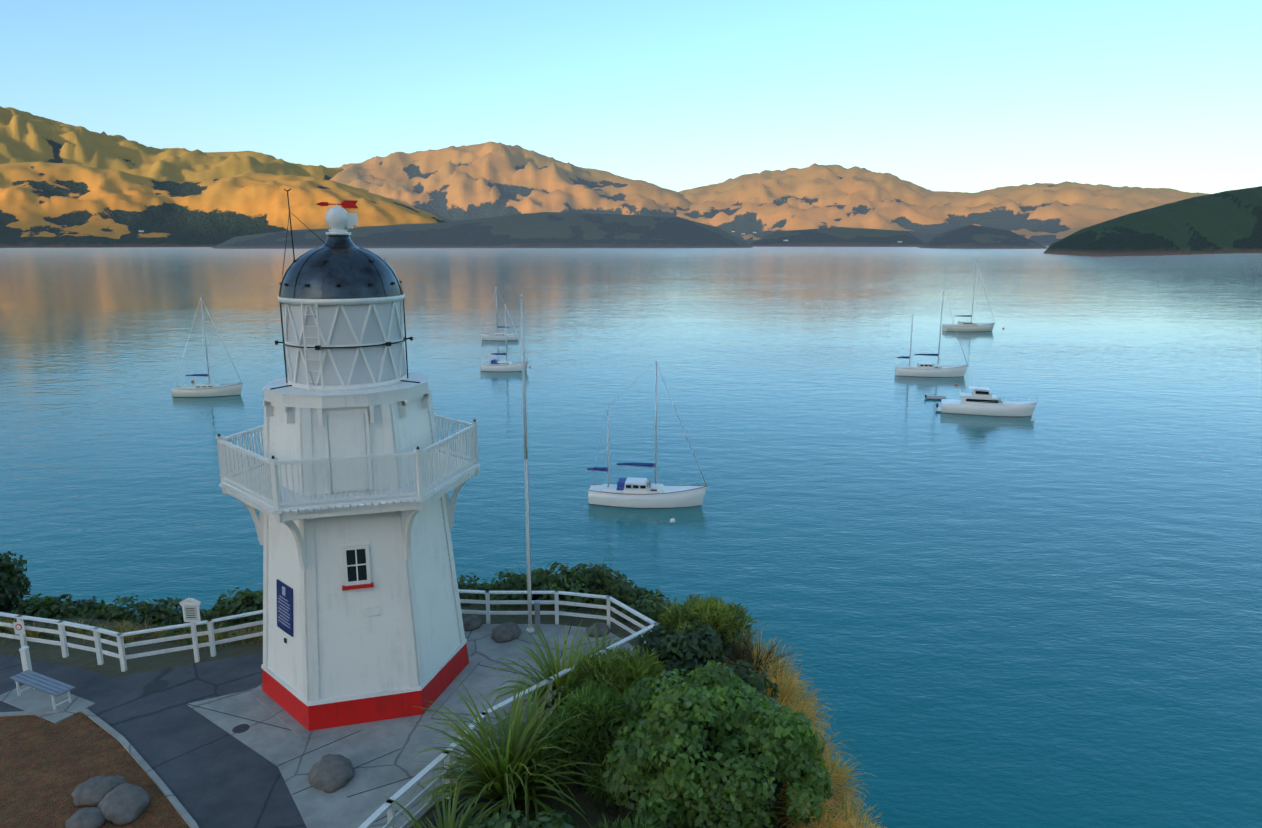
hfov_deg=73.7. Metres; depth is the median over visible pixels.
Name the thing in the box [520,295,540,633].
flagpole
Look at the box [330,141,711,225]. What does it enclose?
hill
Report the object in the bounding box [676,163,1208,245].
hill
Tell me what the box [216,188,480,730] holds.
lighthouse
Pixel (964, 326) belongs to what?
sailboat
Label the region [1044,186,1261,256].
hill
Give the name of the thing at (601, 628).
rock
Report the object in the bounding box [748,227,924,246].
hill
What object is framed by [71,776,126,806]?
rock
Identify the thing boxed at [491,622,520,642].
rock
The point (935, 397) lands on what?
dinghy
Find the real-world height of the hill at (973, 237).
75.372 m
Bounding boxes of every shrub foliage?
[0,551,835,827]
[529,593,757,827]
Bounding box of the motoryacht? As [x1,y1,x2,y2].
[936,385,1037,416]
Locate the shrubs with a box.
[0,581,783,827]
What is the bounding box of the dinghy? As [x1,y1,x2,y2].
[925,394,945,398]
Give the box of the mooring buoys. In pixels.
[191,328,1034,522]
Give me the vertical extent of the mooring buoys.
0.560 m
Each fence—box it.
[0,612,126,671]
[117,589,658,658]
[358,622,657,827]
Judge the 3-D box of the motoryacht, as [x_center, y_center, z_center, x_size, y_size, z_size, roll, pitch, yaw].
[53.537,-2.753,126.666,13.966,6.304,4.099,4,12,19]
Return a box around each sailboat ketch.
[586,361,706,507]
[895,291,967,376]
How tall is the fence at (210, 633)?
1.032 m
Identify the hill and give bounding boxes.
[0,106,368,191]
[0,161,447,247]
[212,212,751,248]
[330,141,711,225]
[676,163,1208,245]
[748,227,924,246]
[918,225,1047,248]
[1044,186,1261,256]
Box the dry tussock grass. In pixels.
[0,613,886,827]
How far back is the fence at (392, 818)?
16.07 m
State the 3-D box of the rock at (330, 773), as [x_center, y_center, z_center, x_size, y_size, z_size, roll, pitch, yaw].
[-6.052,7.189,16.987,0.867,0.411,1.104,-6,13,-27]
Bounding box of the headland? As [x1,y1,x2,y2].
[0,583,837,827]
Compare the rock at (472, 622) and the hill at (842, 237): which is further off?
the hill at (842, 237)
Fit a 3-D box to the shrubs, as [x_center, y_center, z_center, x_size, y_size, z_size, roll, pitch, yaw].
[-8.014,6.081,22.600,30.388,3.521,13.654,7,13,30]
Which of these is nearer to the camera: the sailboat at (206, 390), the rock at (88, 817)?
the rock at (88, 817)
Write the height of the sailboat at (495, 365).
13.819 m
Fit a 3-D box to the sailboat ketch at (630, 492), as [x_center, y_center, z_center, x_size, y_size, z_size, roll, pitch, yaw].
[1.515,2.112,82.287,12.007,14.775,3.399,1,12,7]
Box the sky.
[0,0,1261,193]
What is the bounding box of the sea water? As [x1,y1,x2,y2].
[0,246,1261,827]
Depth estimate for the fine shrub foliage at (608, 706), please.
16.95 m
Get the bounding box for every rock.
[65,807,105,827]
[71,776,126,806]
[97,783,150,824]
[308,754,354,792]
[463,615,481,631]
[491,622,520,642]
[586,623,609,636]
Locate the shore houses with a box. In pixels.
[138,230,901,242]
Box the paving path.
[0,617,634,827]
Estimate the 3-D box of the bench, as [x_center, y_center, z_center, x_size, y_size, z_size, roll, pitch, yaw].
[-13.845,6.514,19.818,1.850,0.430,0.420,6,13,26]
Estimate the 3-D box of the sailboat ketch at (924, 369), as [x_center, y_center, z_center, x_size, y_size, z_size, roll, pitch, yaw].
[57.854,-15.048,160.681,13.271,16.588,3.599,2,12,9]
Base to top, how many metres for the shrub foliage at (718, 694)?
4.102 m
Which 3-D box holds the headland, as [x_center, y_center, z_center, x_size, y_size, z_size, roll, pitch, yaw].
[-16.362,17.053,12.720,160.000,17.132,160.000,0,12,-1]
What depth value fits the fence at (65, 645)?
21.87 m
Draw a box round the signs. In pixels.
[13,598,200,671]
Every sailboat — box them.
[171,297,241,396]
[480,287,518,340]
[480,305,527,371]
[942,261,994,331]
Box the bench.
[9,670,74,709]
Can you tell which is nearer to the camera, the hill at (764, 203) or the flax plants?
the flax plants
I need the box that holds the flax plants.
[378,612,771,827]
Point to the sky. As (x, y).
(970, 96)
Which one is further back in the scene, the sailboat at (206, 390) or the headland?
the sailboat at (206, 390)
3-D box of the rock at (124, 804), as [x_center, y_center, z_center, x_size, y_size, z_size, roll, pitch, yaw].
[-9.691,7.368,16.084,0.882,0.415,1.120,-10,16,-41]

